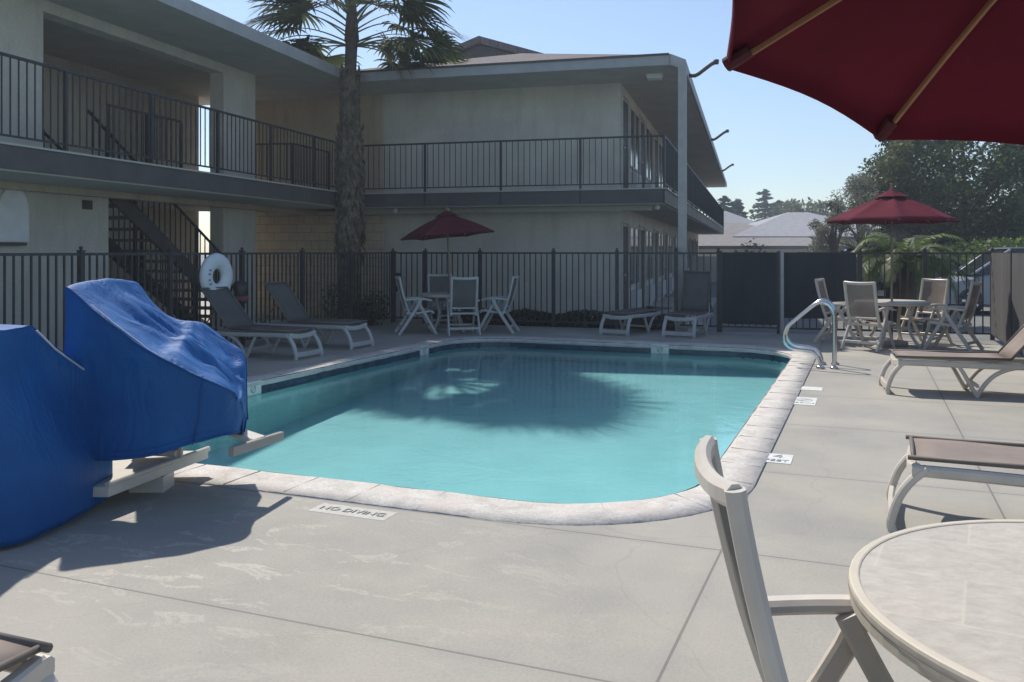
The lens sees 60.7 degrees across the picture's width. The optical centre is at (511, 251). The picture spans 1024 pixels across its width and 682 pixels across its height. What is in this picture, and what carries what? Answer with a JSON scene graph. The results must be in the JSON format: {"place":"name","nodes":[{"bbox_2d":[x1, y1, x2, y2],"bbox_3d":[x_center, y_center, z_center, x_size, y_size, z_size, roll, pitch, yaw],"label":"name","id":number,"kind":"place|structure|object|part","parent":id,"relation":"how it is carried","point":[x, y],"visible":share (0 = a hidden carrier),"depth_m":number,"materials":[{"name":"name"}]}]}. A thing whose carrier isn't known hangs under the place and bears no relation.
{"place":"outdoors","nodes":[
{"label":"outdoors","id":0,"kind":"place"},
{"bbox_2d":[0,297,1023,681],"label":"pool deck","id":1,"kind":"structure","parent":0,"point":[178,581],"depth_m":4.28,"materials":[{"name":"concrete"}]},
{"bbox_2d":[0,632,58,681],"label":"sun lounger","id":2,"kind":"object","parent":1,"relation":"on","point":[23,659],"visible":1,"depth_m":2.50,"materials":[{"name":"beige plastic"}]},
{"bbox_2d":[0,280,283,545],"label":"pool lift","id":3,"kind":"object","parent":1,"relation":"on","point":[134,388],"visible":1,"depth_m":5.17,"materials":[{"name":"blue fabric"}]},
{"bbox_2d":[0,0,376,352],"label":"motel building","id":4,"kind":"structure","parent":1,"relation":"on","point":[102,102],"depth_m":14.99,"materials":[{"name":"paint"}]},
{"bbox_2d":[0,246,393,353],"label":"metal fence","id":5,"kind":"object","parent":1,"relation":"on","point":[80,254],"visible":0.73,"depth_m":14.21,"materials":[{"name":"metal"}]},
{"bbox_2d":[199,253,232,289],"bbox_3d":[-4.569,0.386,13.484,0.197,0.720,0.720,0,0,20],"label":"life ring","id":6,"kind":"object","parent":5,"relation":"hanging from","point":[213,262],"visible":0.9,"depth_m":13.37,"materials":[{"name":"white plastic"}]},
{"bbox_2d":[232,281,248,303],"bbox_3d":[-4.340,0.657,13.974,0.270,0.380,0.263,0,0,20],"label":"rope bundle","id":7,"kind":"object","parent":5,"relation":"attached to","point":[240,288],"visible":0.81,"depth_m":13.88,"materials":[{"name":"plastic"}]},
{"bbox_2d":[394,251,422,322],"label":"picket gate","id":8,"kind":"structure","parent":5,"relation":"attached to","point":[400,275],"depth_m":18.99,"materials":[{"name":"metal"}]},
{"bbox_2d":[200,286,323,360],"bbox_3d":[-3.857,1.053,13.060,2.023,1.017,0.683,0,0,22],"label":"sun lounger","id":9,"kind":"object","parent":1,"relation":"on","point":[229,309],"visible":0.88,"depth_m":13.05,"materials":[{"name":"white plastic"}]},
{"bbox_2d":[253,281,373,349],"bbox_3d":[-3.317,1.035,14.390,2.023,1.052,0.683,0,0,22],"label":"sun lounger","id":10,"kind":"object","parent":1,"relation":"on","point":[288,303],"visible":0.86,"depth_m":14.41,"materials":[{"name":"white plastic"}]},
{"bbox_2d":[319,284,348,318],"bbox_3d":[-3.667,1.026,18.111,0.671,1.053,0.737,0,0,-24],"label":"shrub","id":11,"kind":"object","parent":1,"relation":"on","point":[335,302],"visible":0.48,"depth_m":18.04,"materials":[{"name":"green plant"}]},
{"bbox_2d":[307,503,397,520],"bbox_3d":[-0.949,1.548,5.206,0.520,0.011,0.170,0,0,22],"label":"deck marker","id":12,"kind":"object","parent":1,"relation":"on","point":[365,513],"visible":1,"depth_m":5.20,"materials":[{"name":"white tile"}]},
{"bbox_2d":[242,0,473,318],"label":"fan palm","id":13,"kind":"object","parent":1,"relation":"on","point":[350,227],"visible":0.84,"depth_m":18.43,"materials":[{"name":"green plant"}]},
{"bbox_2d":[345,299,377,324],"bbox_3d":[-3.109,1.256,17.976,0.656,0.614,0.655,0,0,-30],"label":"shrub","id":14,"kind":"object","parent":1,"relation":"on","point":[369,313],"visible":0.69,"depth_m":17.90,"materials":[{"name":"green plant"}]},
{"bbox_2d":[359,288,392,325],"bbox_3d":[-2.872,1.158,18.248,0.739,0.790,0.748,0,0,0],"label":"shrub","id":15,"kind":"object","parent":1,"relation":"on","point":[381,308],"visible":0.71,"depth_m":18.14,"materials":[{"name":"green plant"}]},
{"bbox_2d":[394,276,437,334],"bbox_3d":[-1.819,1.016,16.495,0.768,1.101,0.604,0,0,-14],"label":"patio chair","id":16,"kind":"object","parent":1,"relation":"on","point":[419,309],"visible":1,"depth_m":16.30,"materials":[{"name":"white plastic"}]},
{"bbox_2d":[425,274,456,326],"bbox_3d":[-1.424,1.016,17.770,0.604,1.101,0.768,0,0,-13],"label":"patio chair","id":17,"kind":"object","parent":1,"relation":"on","point":[437,282],"visible":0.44,"depth_m":18.02,"materials":[{"name":"white plastic"}]},
{"bbox_2d":[421,292,464,332],"bbox_3d":[-1.220,1.189,17.000,1.103,0.747,1.103,0,0,0],"label":"round table","id":18,"kind":"object","parent":1,"relation":"on","point":[437,296],"visible":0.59,"depth_m":16.79,"materials":[{"name":"plastic"}]},
{"bbox_2d":[400,205,493,321],"bbox_3d":[-1.252,0.325,17.000,1.811,2.450,1.700,0,0,0],"label":"patio umbrella","id":19,"kind":"object","parent":1,"relation":"on","point":[446,223],"visible":1,"depth_m":16.75,"materials":[{"name":"red fabric"}]},
{"bbox_2d":[445,277,480,335],"bbox_3d":[-0.926,1.016,16.330,0.604,1.101,0.768,0,0,-10],"label":"patio chair","id":20,"kind":"object","parent":1,"relation":"on","point":[463,292],"visible":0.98,"depth_m":16.07,"materials":[{"name":"white plastic"}]},
{"bbox_2d":[183,338,791,503],"bbox_3d":[0.060,1.939,10.488,5.740,0.778,9.360,0,0,22],"label":"pool basin","id":21,"kind":"object","parent":1,"relation":"in","point":[529,432],"visible":0.46,"depth_m":10.85,"materials":[{"name":"paint"}]},
{"bbox_2d":[247,380,260,395],"bbox_3d":[-3.073,1.630,10.381,0.010,0.160,0.300,0,0,22],"label":"wall marker","id":22,"kind":"object","parent":21,"relation":"attached to","point":[254,390],"depth_m":10.40,"materials":[{"name":"tile"}]},
{"bbox_2d":[420,345,428,355],"bbox_3d":[-1.442,1.630,14.399,0.010,0.160,0.300,0,0,22],"label":"wall marker","id":23,"kind":"object","parent":21,"relation":"attached to","point":[425,351],"depth_m":14.40,"materials":[{"name":"tile"}]},
{"bbox_2d":[174,336,815,525],"bbox_3d":[0.053,1.578,10.469,6.412,0.084,10.192,0,0,22],"label":"pool coping","id":24,"kind":"object","parent":21,"relation":"on","point":[748,452],"visible":0.69,"depth_m":5.89,"materials":[{"name":"concrete"}]},
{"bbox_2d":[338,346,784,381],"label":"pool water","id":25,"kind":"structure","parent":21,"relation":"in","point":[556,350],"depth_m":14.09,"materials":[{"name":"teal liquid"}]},
{"bbox_2d":[651,344,668,353],"bbox_3d":[2.461,1.630,14.557,0.300,0.160,0.010,0,0,22],"label":"wall marker","id":26,"kind":"object","parent":21,"relation":"attached to","point":[664,350],"depth_m":14.55,"materials":[{"name":"tile"}]},
{"bbox_2d":[476,275,519,333],"bbox_3d":[-0.260,1.016,16.746,0.768,1.101,0.604,0,0,11],"label":"patio chair","id":27,"kind":"object","parent":1,"relation":"on","point":[509,298],"visible":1,"depth_m":16.55,"materials":[{"name":"white plastic"}]},
{"bbox_2d":[433,322,673,329],"bbox_3d":[0.712,1.544,18.230,5.456,0.001,0.550,0,0,19],"label":"planting bed","id":28,"kind":"object","parent":1,"relation":"on","point":[517,324],"visible":0.4,"depth_m":17.95,"materials":[{"name":"soil"}]},
{"bbox_2d":[428,306,673,329],"bbox_3d":[0.760,1.325,18.232,5.429,0.482,0.521,0,0,19],"label":"ground cover","id":29,"kind":"object","parent":28,"relation":"on","point":[587,316],"visible":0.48,"depth_m":18.03,"materials":[{"name":"green plant"}]},
{"bbox_2d":[423,248,720,331],"bbox_3d":[1.054,0.743,17.838,6.251,1.615,0.078,0,0,19],"label":"metal fence","id":30,"kind":"object","parent":1,"relation":"on","point":[553,321],"visible":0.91,"depth_m":17.81,"materials":[{"name":"metal"}]},
{"bbox_2d":[599,306,671,336],"bbox_3d":[2.429,1.343,16.884,0.623,0.437,2.002,0,0,35],"label":"sun lounger","id":31,"kind":"object","parent":1,"relation":"on","point":[640,312],"visible":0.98,"depth_m":16.50,"materials":[{"name":"white plastic"}]},
{"bbox_2d":[661,271,713,338],"bbox_3d":[3.345,0.968,16.397,0.623,1.187,1.664,0,0,27],"label":"sun lounger","id":32,"kind":"object","parent":1,"relation":"on","point":[695,298],"visible":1,"depth_m":16.66,"materials":[{"name":"white plastic"}]},
{"bbox_2d":[720,251,779,333],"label":"screened gate","id":33,"kind":"structure","parent":1,"relation":"on","point":[749,288],"depth_m":16.61,"materials":[{"name":"fabric"}]},
{"bbox_2d":[765,453,793,464],"bbox_3d":[1.983,1.548,6.536,0.210,0.011,0.300,0,0,22],"label":"deck marker","id":34,"kind":"object","parent":1,"relation":"on","point":[779,458],"visible":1,"depth_m":6.52,"materials":[{"name":"white tile"}]},
{"bbox_2d":[780,251,783,333],"bbox_3d":[5.042,0.770,16.350,0.060,1.560,0.060,0,0,0],"label":"gate post","id":35,"kind":"object","parent":1,"relation":"on","point":[781,291],"visible":0.86,"depth_m":16.32,"materials":[{"name":"black metal"}]},
{"bbox_2d":[694,435,893,681],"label":"patio chair","id":36,"kind":"object","parent":1,"relation":"on","point":[758,607],"visible":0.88,"depth_m":2.15,"materials":[{"name":"beige plastic"}]},
{"bbox_2d":[794,397,816,405],"bbox_3d":[3.017,1.548,9.042,0.240,0.011,0.480,0,0,22],"label":"deck marker","id":37,"kind":"object","parent":1,"relation":"on","point":[805,401],"visible":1,"depth_m":9.00,"materials":[{"name":"white tile"}]},
{"bbox_2d":[782,299,838,368],"bbox_3d":[4.054,1.100,11.869,0.714,0.901,0.570,0,0,22],"label":"pool handrail","id":38,"kind":"object","parent":1,"relation":"on","point":[801,347],"visible":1,"depth_m":11.68,"materials":[{"name":"metal"}]},
{"bbox_2d":[801,386,822,390],"bbox_3d":[3.371,1.550,9.864,0.240,0.008,0.260,0,0,22],"label":"deck marker","id":39,"kind":"object","parent":1,"relation":"on","point":[812,388],"visible":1,"depth_m":9.86,"materials":[{"name":"white tile"}]},
{"bbox_2d":[784,251,860,335],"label":"screened gate","id":40,"kind":"structure","parent":1,"relation":"on","point":[804,270],"depth_m":16.24,"materials":[{"name":"fabric"}]},
{"bbox_2d":[813,278,864,344],"bbox_3d":[5.563,1.016,14.861,0.768,1.101,0.604,0,0,34],"label":"patio chair","id":41,"kind":"object","parent":1,"relation":"on","point":[821,289],"visible":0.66,"depth_m":14.80,"materials":[{"name":"beige plastic"}]},
{"bbox_2d":[840,281,895,352],"bbox_3d":[5.645,1.016,13.836,0.768,1.101,0.604,0,0,-43],"label":"patio chair","id":42,"kind":"object","parent":1,"relation":"on","point":[861,301],"visible":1,"depth_m":13.67,"materials":[{"name":"beige plastic"}]},
{"bbox_2d":[722,0,1023,144],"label":"patio umbrella","id":43,"kind":"object","parent":1,"relation":"on","point":[882,70],"visible":1,"depth_m":2.65,"materials":[{"name":"red fabric"}]},
{"bbox_2d":[827,183,959,335],"bbox_3d":[6.250,0.215,14.400,1.944,2.670,1.944,0,0,0],"label":"patio umbrella","id":44,"kind":"object","parent":1,"relation":"on","point":[891,206],"visible":1,"depth_m":14.04,"materials":[{"name":"red fabric"}]},
{"bbox_2d":[865,299,930,347],"bbox_3d":[6.250,1.190,14.400,1.163,0.747,1.163,0,0,0],"label":"round table","id":45,"kind":"object","parent":1,"relation":"on","point":[900,304],"visible":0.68,"depth_m":14.18,"materials":[{"name":"plastic"}]},
{"bbox_2d":[896,278,952,345],"bbox_3d":[6.947,1.016,14.790,0.768,1.101,0.604,0,0,-29],"label":"patio chair","id":46,"kind":"object","parent":1,"relation":"on","point":[934,292],"visible":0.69,"depth_m":14.88,"materials":[{"name":"beige fabric"}]},
{"bbox_2d":[858,248,994,339],"bbox_3d":[7.385,0.743,15.650,2.225,1.615,0.078,0,0,19],"label":"metal fence","id":47,"kind":"object","parent":1,"relation":"on","point":[924,252],"visible":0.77,"depth_m":15.61,"materials":[{"name":"metal"}]},
{"bbox_2d":[848,519,1023,681],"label":"round table","id":48,"kind":"object","parent":1,"relation":"on","point":[940,602],"visible":1,"depth_m":2.08,"materials":[{"name":"stone"}]},
{"bbox_2d":[878,325,1023,397],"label":"sun lounger","id":49,"kind":"object","parent":1,"relation":"on","point":[1011,349],"visible":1,"depth_m":9.47,"materials":[{"name":"beige plastic"}]},
{"bbox_2d":[922,281,983,351],"bbox_3d":[6.945,1.016,13.767,0.768,1.101,0.604,0,0,42],"label":"patio chair","id":50,"kind":"object","parent":1,"relation":"on","point":[968,309],"visible":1,"depth_m":13.64,"materials":[{"name":"beige plastic"}]},
{"bbox_2d":[886,435,1023,532],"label":"sun lounger","id":51,"kind":"object","parent":1,"relation":"on","point":[1010,455],"visible":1,"depth_m":4.83,"materials":[{"name":"beige plastic"}]},
{"bbox_2d":[990,251,1023,355],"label":"screened fence","id":52,"kind":"object","parent":1,"relation":"on","point":[1006,297],"visible":0.91,"depth_m":13.59,"materials":[{"name":"fabric"}]},
{"bbox_2d":[191,0,1021,251],"label":"sky","id":53,"kind":"structure","parent":0,"point":[785,142],"materials":[{"name":"blue"}]},
{"bbox_2d":[199,252,1023,357],"bbox_3d":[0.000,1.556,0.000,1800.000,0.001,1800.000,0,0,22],"label":"ground","id":54,"kind":"structure","parent":0,"point":[978,322],"depth_m":18.09,"materials":[{"name":"concrete"}]},
{"bbox_2d":[196,53,733,329],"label":"motel building","id":55,"kind":"structure","parent":54,"relation":"on","point":[527,152],"depth_m":19.74,"materials":[{"name":"paint"}]},
{"bbox_2d":[448,36,543,60],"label":"gable roof","id":56,"kind":"structure","parent":55,"relation":"on","point":[478,46],"depth_m":27.43,"materials":[{"name":"paint"}]},
{"bbox_2d":[620,220,628,309],"bbox_3d":[2.551,0.430,19.571,0.090,2.200,1.090,0,0,15],"label":"door","id":57,"kind":"structure","parent":55,"relation":"in","point":[624,231],"depth_m":19.46,"materials":[{"name":"metal"}]},
{"bbox_2d":[620,92,628,187],"bbox_3d":[2.551,-2.370,19.571,0.090,2.200,1.090,0,0,15],"label":"door","id":58,"kind":"structure","parent":55,"relation":"in","point":[624,107],"depth_m":19.46,"materials":[{"name":"metal"}]},
{"bbox_2d":[629,225,639,286],"bbox_3d":[2.985,0.115,21.266,0.046,1.430,1.850,0,0,15],"label":"window","id":59,"kind":"structure","parent":55,"relation":"in","point":[634,232],"depth_m":21.24,"materials":[{"name":"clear glass"}]},
{"bbox_2d":[629,105,639,172],"bbox_3d":[2.985,-2.685,21.266,0.046,1.430,1.850,0,0,15],"label":"window","id":60,"kind":"structure","parent":55,"relation":"in","point":[634,119],"depth_m":21.24,"materials":[{"name":"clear glass"}]},
{"bbox_2d":[639,225,644,306],"bbox_3d":[3.403,0.430,22.760,0.090,2.200,1.090,0,0,15],"label":"door","id":61,"kind":"structure","parent":55,"relation":"in","point":[642,232],"depth_m":22.66,"materials":[{"name":"metal"}]},
{"bbox_2d":[639,115,644,187],"bbox_3d":[3.403,-2.370,22.760,0.090,2.200,1.090,0,0,15],"label":"door","id":62,"kind":"structure","parent":55,"relation":"in","point":[642,125],"depth_m":22.83,"materials":[{"name":"metal"}]},
{"bbox_2d":[645,229,652,281],"bbox_3d":[3.829,0.115,24.458,0.045,1.430,1.850,0,0,15],"label":"window","id":63,"kind":"structure","parent":55,"relation":"in","point":[648,233],"depth_m":24.32,"materials":[{"name":"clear glass"}]},
{"bbox_2d":[645,125,652,182],"bbox_3d":[3.829,-2.685,24.458,0.045,1.430,1.850,0,0,15],"label":"window","id":64,"kind":"structure","parent":55,"relation":"in","point":[647,131],"depth_m":24.32,"materials":[{"name":"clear glass"}]},
{"bbox_2d":[653,228,657,302],"bbox_3d":[4.317,0.430,26.191,0.090,2.200,1.090,0,0,15],"label":"door","id":65,"kind":"structure","parent":55,"relation":"in","point":[655,235],"depth_m":26.19,"materials":[{"name":"metal"}]},
{"bbox_2d":[653,133,657,187],"bbox_3d":[4.317,-2.370,26.191,0.090,2.200,1.090,0,0,15],"label":"door","id":66,"kind":"structure","parent":55,"relation":"in","point":[654,140],"depth_m":25.90,"materials":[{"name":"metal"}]},
{"bbox_2d":[658,141,662,187],"bbox_3d":[4.747,-2.685,27.887,0.045,1.430,1.850,0,0,15],"label":"window","id":67,"kind":"structure","parent":55,"relation":"in","point":[660,148],"depth_m":27.72,"materials":[{"name":"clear glass"}]},
{"bbox_2d":[658,232,663,277],"bbox_3d":[4.747,0.115,27.887,0.045,1.430,1.850,0,0,15],"label":"window","id":68,"kind":"structure","parent":55,"relation":"in","point":[660,235],"depth_m":27.72,"materials":[{"name":"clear glass"}]},
{"bbox_2d":[663,231,667,297],"bbox_3d":[5.177,0.430,29.376,0.090,2.200,1.090,0,0,15],"label":"door","id":69,"kind":"structure","parent":55,"relation":"in","point":[665,277],"depth_m":29.68,"materials":[{"name":"metal"}]},
{"bbox_2d":[668,234,672,274],"bbox_3d":[5.615,0.115,31.069,0.046,1.430,1.850,0,0,15],"label":"window","id":70,"kind":"structure","parent":55,"relation":"in","point":[670,237],"depth_m":31.07,"materials":[{"name":"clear glass"}]},
{"bbox_2d":[672,233,675,292],"bbox_3d":[6.074,0.430,32.811,0.050,2.200,1.090,0,0,15],"label":"door","id":71,"kind":"structure","parent":55,"relation":"in","point":[674,235],"depth_m":32.28,"materials":[{"name":"metal"}]},
{"bbox_2d":[687,238,689,268],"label":"window","id":72,"kind":"structure","parent":55,"relation":"in","point":[688,240],"depth_m":41.09,"materials":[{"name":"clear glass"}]},
{"bbox_2d":[689,237,691,270],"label":"door","id":73,"kind":"structure","parent":55,"relation":"in","point":[690,238],"depth_m":43.07,"materials":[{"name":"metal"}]},
{"bbox_2d":[692,239,693,267],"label":"window","id":74,"kind":"structure","parent":55,"relation":"in","point":[692,239],"depth_m":44.16,"materials":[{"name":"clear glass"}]},
{"bbox_2d":[694,238,695,255],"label":"door","id":75,"kind":"structure","parent":55,"relation":"in","point":[694,238],"depth_m":45.52,"materials":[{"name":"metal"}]},
{"bbox_2d":[692,256,716,281],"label":"garden wall","id":76,"kind":"structure","parent":54,"relation":"on","point":[707,266],"depth_m":44.00,"materials":[{"name":"paint"}]},
{"bbox_2d":[708,196,737,217],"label":"conifer tree","id":77,"kind":"object","parent":54,"relation":"on","point":[723,200],"visible":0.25,"depth_m":104.70,"materials":[{"name":"green plant"}]},
{"bbox_2d":[710,211,754,223],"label":"bungalow","id":78,"kind":"object","parent":54,"relation":"on","point":[729,217],"visible":0.03,"depth_m":75.11,"materials":[{"name":"paint"}]},
{"bbox_2d":[730,199,747,217],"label":"conifer tree","id":79,"kind":"object","parent":54,"relation":"on","point":[738,206],"visible":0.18,"depth_m":109.67,"materials":[{"name":"green plant"}]},
{"bbox_2d":[734,238,766,251],"bbox_3d":[6.519,0.610,23.994,1.198,1.948,1.224,0,0,0],"label":"shrub","id":80,"kind":"object","parent":54,"relation":"on","point":[753,246],"visible":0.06,"depth_m":23.95,"materials":[{"name":"green plant"}]},
{"bbox_2d":[747,189,778,221],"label":"conifer tree","id":81,"kind":"object","parent":54,"relation":"on","point":[764,205],"visible":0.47,"depth_m":109.80,"materials":[{"name":"green plant"}]},
{"bbox_2d":[698,223,846,255],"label":"bungalow","id":82,"kind":"object","parent":54,"relation":"on","point":[726,241],"visible":0.12,"depth_m":58.25,"materials":[{"name":"paint"}]},
{"bbox_2d":[767,200,782,217],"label":"conifer tree","id":83,"kind":"object","parent":54,"relation":"on","point":[779,202],"visible":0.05,"depth_m":111.82,"materials":[{"name":"green plant"}]},
{"bbox_2d":[732,212,879,249],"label":"bungalow","id":84,"kind":"object","parent":54,"relation":"on","point":[791,224],"visible":0.16,"depth_m":61.43,"materials":[{"name":"paint"}]},
{"bbox_2d":[771,196,846,216],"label":"broadleaf tree","id":85,"kind":"object","parent":54,"relation":"on","point":[819,207],"visible":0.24,"depth_m":97.76,"materials":[{"name":"green plant"}]},
{"bbox_2d":[803,198,852,251],"bbox_3d":[11.494,-0.151,31.609,2.056,3.568,1.732,0,0,-32],"label":"broadleaf tree","id":86,"kind":"object","parent":54,"relation":"on","point":[822,230],"visible":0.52,"depth_m":31.47,"materials":[{"name":"green plant"}]},
{"bbox_2d":[811,171,917,251],"bbox_3d":[13.329,-0.706,32.830,4.111,4.646,3.886,0,0,0],"label":"broadleaf tree","id":87,"kind":"object","parent":54,"relation":"on","point":[856,186],"visible":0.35,"depth_m":32.49,"materials":[{"name":"green plant"}]},
{"bbox_2d":[851,232,979,324],"bbox_3d":[8.411,0.561,18.657,2.784,1.991,2.674,0,0,0],"label":"date palm","id":88,"kind":"object","parent":54,"relation":"on","point":[919,243],"visible":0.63,"depth_m":18.27,"materials":[{"name":"green plant"}]},
{"bbox_2d":[847,140,986,238],"bbox_3d":[15.286,-1.442,33.338,4.040,6.082,4.636,0,0,-45],"label":"broadleaf tree","id":89,"kind":"object","parent":54,"relation":"on","point":[879,167],"visible":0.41,"depth_m":32.47,"materials":[{"name":"green plant"}]},
{"bbox_2d":[849,140,1023,255],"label":"broadleaf tree","id":90,"kind":"object","parent":54,"relation":"on","point":[988,221],"visible":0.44,"depth_m":31.66,"materials":[{"name":"green plant"}]},
{"bbox_2d":[928,257,960,277],"bbox_3d":[12.010,0.849,25.993,4.480,1.402,1.850,0,0,-10],"label":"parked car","id":91,"kind":"object","parent":54,"relation":"on","point":[956,263],"depth_m":25.27,"materials":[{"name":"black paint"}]},
{"bbox_2d":[920,242,972,260],"bbox_3d":[13.906,0.617,28.860,5.008,1.976,5.063,0,0,0],"label":"shrub","id":92,"kind":"object","parent":54,"relation":"on","point":[955,250],"visible":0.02,"depth_m":28.36,"materials":[{"name":"green plant"}]},
{"bbox_2d":[935,247,1023,313],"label":"parked car","id":93,"kind":"object","parent":54,"relation":"on","point":[962,285],"visible":0.28,"depth_m":21.44,"materials":[{"name":"silver paint"}]},
{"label":"windows","id":94,"kind":"part","parent":93,"relation":"part of","materials":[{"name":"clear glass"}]},
{"bbox_2d":[944,236,1023,266],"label":"shrub","id":95,"kind":"object","parent":54,"relation":"on","point":[1003,241],"visible":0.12,"depth_m":25.92,"materials":[{"name":"green plant"}]},
{"bbox_2d":[984,236,1023,248],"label":"shrub","id":96,"kind":"object","parent":54,"relation":"on","point":[1009,240],"visible":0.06,"depth_m":27.34,"materials":[{"name":"green plant"}]},
{"bbox_2d":[987,144,1023,217],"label":"broadleaf tree","id":97,"kind":"object","parent":54,"relation":"on","point":[1009,193],"visible":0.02,"depth_m":36.26,"materials":[{"name":"green plant"}]},
{"bbox_2d":[841,247,920,316],"bbox_3d":[9.085,0.729,21.465,1.850,1.642,4.380,0,0,28],"label":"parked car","id":98,"kind":"object","parent":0,"point":[881,291],"visible":0.08,"depth_m":19.50,"materials":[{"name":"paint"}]},
{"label":"windows","id":99,"kind":"part","parent":98,"relation":"part of","materials":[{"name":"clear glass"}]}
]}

